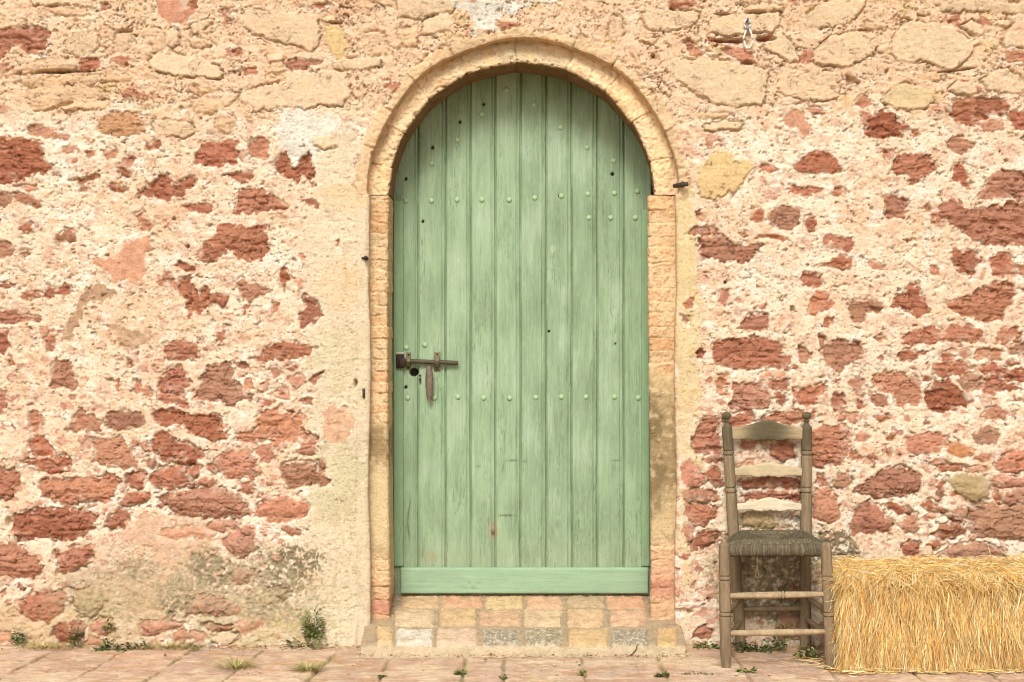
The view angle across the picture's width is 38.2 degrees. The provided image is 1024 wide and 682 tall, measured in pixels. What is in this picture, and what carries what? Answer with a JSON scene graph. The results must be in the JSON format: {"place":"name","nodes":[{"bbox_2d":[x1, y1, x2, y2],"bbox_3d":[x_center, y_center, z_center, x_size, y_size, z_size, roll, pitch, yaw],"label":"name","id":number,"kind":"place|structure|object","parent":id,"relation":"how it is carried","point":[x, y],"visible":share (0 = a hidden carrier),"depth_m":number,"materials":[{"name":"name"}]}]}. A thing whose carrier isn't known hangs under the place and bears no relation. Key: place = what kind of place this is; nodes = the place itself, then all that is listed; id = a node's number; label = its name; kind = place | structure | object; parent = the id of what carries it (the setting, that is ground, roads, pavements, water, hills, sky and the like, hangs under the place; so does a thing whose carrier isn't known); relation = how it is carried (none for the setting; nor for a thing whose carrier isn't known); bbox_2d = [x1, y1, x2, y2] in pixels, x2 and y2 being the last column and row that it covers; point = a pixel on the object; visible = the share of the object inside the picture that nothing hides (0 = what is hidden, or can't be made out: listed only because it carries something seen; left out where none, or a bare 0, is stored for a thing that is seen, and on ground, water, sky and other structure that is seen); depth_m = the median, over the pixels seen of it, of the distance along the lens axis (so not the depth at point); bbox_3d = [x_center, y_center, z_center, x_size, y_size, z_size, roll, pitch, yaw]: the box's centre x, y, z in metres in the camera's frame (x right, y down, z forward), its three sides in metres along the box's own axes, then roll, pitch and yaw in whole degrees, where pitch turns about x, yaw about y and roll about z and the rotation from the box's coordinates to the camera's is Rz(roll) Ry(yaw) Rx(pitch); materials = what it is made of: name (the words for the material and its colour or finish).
{"place":"outdoors","nodes":[
{"label":"outdoors","id":0,"kind":"place"},
{"bbox_2d":[0,644,1023,681],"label":"pavement","id":1,"kind":"structure","parent":0,"point":[138,665],"depth_m":5.61,"materials":[{"name":"stone"}]},
{"bbox_2d":[10,628,25,643],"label":"ground weed","id":2,"kind":"object","parent":1,"relation":"on","point":[17,638],"visible":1,"depth_m":5.96,"materials":[{"name":"green plant"}]},
{"bbox_2d":[3,641,81,649],"bbox_3d":[-1.893,1.224,5.961,0.351,0.021,0.233,0,0,0],"label":"grass tuft","id":3,"kind":"object","parent":1,"relation":"on","point":[41,646],"visible":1,"depth_m":5.95,"materials":[{"name":"green plant"}]},
{"bbox_2d":[67,627,82,645],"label":"wall weed","id":4,"kind":"object","parent":1,"relation":"on","point":[76,638],"depth_m":5.96,"materials":[{"name":"green plant"}]},
{"bbox_2d":[91,637,127,651],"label":"ground weed","id":5,"kind":"object","parent":1,"relation":"on","point":[105,647],"visible":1,"depth_m":5.93,"materials":[{"name":"green plant"}]},
{"bbox_2d":[121,638,149,649],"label":"ground weed","id":6,"kind":"object","parent":1,"relation":"on","point":[129,646],"visible":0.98,"depth_m":5.94,"materials":[{"name":"green plant"}]},
{"bbox_2d":[120,641,212,651],"bbox_3d":[-1.391,1.223,5.949,0.383,0.022,0.312,0,0,-25],"label":"grass tuft","id":7,"kind":"object","parent":1,"relation":"on","point":[169,645],"visible":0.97,"depth_m":5.94,"materials":[{"name":"green plant"}]},
{"bbox_2d":[200,656,264,669],"bbox_3d":[-1.062,1.221,5.593,0.270,0.034,0.254,0,0,32],"label":"grass tuft","id":8,"kind":"object","parent":1,"relation":"on","point":[239,665],"visible":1,"depth_m":5.60,"materials":[{"name":"green plant"}]},
{"bbox_2d":[280,637,328,650],"bbox_3d":[-0.835,1.218,5.936,0.203,0.058,0.082,0,0,0],"label":"wall weed","id":9,"kind":"object","parent":1,"relation":"on","point":[309,644],"depth_m":5.95,"materials":[{"name":"green plant"}]},
{"bbox_2d":[280,656,340,671],"bbox_3d":[-0.761,1.220,5.543,0.234,0.036,0.249,0,0,42],"label":"grass tuft","id":10,"kind":"object","parent":1,"relation":"on","point":[303,667],"visible":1,"depth_m":5.55,"materials":[{"name":"green plant"}]},
{"bbox_2d":[1,644,811,658],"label":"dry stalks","id":11,"kind":"object","parent":1,"relation":"on","point":[372,654],"visible":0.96,"depth_m":5.90,"materials":[{"name":"plant"}]},
{"bbox_2d":[453,666,467,675],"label":"joint weed","id":12,"kind":"object","parent":1,"relation":"on","point":[457,672],"visible":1,"depth_m":5.49,"materials":[{"name":"green plant"}]},
{"bbox_2d":[498,674,507,680],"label":"joint weed","id":13,"kind":"object","parent":1,"relation":"on","point":[504,677],"visible":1,"depth_m":5.43,"materials":[{"name":"green plant"}]},
{"bbox_2d":[1,644,1015,676],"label":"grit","id":14,"kind":"object","parent":1,"relation":"on","point":[637,655],"visible":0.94,"depth_m":5.80,"materials":[{"name":"gravel"}]},
{"bbox_2d":[0,0,1023,648],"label":"stone wall","id":15,"kind":"structure","parent":1,"relation":"on","point":[184,332],"depth_m":6.00,"materials":[{"name":"stone"}]},
{"bbox_2d":[101,619,114,631],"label":"wall weed","id":16,"kind":"object","parent":15,"relation":"attached to","point":[105,627],"depth_m":5.97,"materials":[{"name":"green plant"}]},
{"bbox_2d":[299,605,326,639],"bbox_3d":[-0.804,1.136,5.961,0.114,0.139,0.048,0,0,0],"label":"wall weed","id":17,"kind":"object","parent":15,"relation":"attached to","point":[311,632],"depth_m":5.97,"materials":[{"name":"green plant"}]},
{"bbox_2d":[368,40,676,620],"bbox_3d":[0.036,-0.007,6.231,1.419,2.594,0.379,0,0,0],"label":"door surround","id":18,"kind":"object","parent":15,"relation":"attached to","point":[619,94],"visible":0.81,"depth_m":6.05,"materials":[{"name":"stone"}]},
{"bbox_2d":[392,73,650,594],"bbox_3d":[0.038,-0.042,6.312,1.111,2.248,0.116,0,0,0],"label":"wooden door","id":19,"kind":"structure","parent":18,"relation":"attached to","point":[520,406],"depth_m":6.30,"materials":[{"name":"green paint"}]},
{"bbox_2d":[743,18,752,48],"bbox_3d":[0.950,-1.243,5.992,0.035,0.125,0.053,0,0,-24],"label":"rope loop","id":20,"kind":"object","parent":15,"relation":"hanging from","point":[747,27],"visible":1,"depth_m":5.98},
{"bbox_2d":[361,594,685,659],"bbox_3d":[0.045,1.165,6.113,1.280,0.189,0.573,0,0,0],"label":"doorstep","id":21,"kind":"object","parent":1,"relation":"on","point":[445,625],"visible":0.76,"depth_m":5.98,"materials":[{"name":"beige stone"}]},
{"bbox_2d":[576,664,587,675],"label":"joint weed","id":22,"kind":"object","parent":1,"relation":"on","point":[581,673],"visible":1,"depth_m":5.48,"materials":[{"name":"green plant"}]},
{"bbox_2d":[654,670,669,677],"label":"joint weed","id":23,"kind":"object","parent":1,"relation":"on","point":[666,673],"visible":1,"depth_m":5.47,"materials":[{"name":"green plant"}]},
{"bbox_2d":[693,641,719,648],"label":"ground weed","id":24,"kind":"object","parent":1,"relation":"on","point":[710,646],"visible":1,"depth_m":5.96,"materials":[{"name":"green plant"}]},
{"bbox_2d":[736,666,756,672],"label":"ground weed","id":25,"kind":"object","parent":1,"relation":"on","point":[753,669],"visible":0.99,"depth_m":5.53,"materials":[{"name":"green plant"}]},
{"bbox_2d":[731,639,787,652],"bbox_3d":[0.991,1.220,5.899,0.235,0.052,0.089,0,0,0],"label":"ground weed","id":26,"kind":"object","parent":1,"relation":"on","point":[765,646],"visible":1,"depth_m":5.92,"materials":[{"name":"green plant"}]},
{"bbox_2d":[719,412,835,669],"bbox_3d":[1.004,0.763,5.775,0.444,0.957,0.401,0,0,0],"label":"wooden chair","id":27,"kind":"object","parent":1,"relation":"on","point":[804,544],"visible":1,"depth_m":5.93,"materials":[{"name":"brown wood"}]},
{"bbox_2d":[771,616,797,640],"bbox_3d":[1.096,1.145,5.954,0.124,0.132,0.038,0,0,0],"label":"wall weed","id":28,"kind":"object","parent":1,"relation":"on","point":[784,637],"depth_m":5.96,"materials":[{"name":"green plant"}]},
{"bbox_2d":[792,643,820,658],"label":"ground weed","id":29,"kind":"object","parent":1,"relation":"on","point":[807,653],"visible":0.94,"depth_m":5.77,"materials":[{"name":"green plant"}]},
{"bbox_2d":[774,647,1023,678],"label":"straw litter","id":30,"kind":"object","parent":1,"relation":"on","point":[861,671],"visible":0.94,"depth_m":5.51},
{"bbox_2d":[809,547,1023,673],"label":"straw bale","id":31,"kind":"object","parent":1,"relation":"on","point":[923,613],"visible":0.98,"depth_m":5.53}
]}

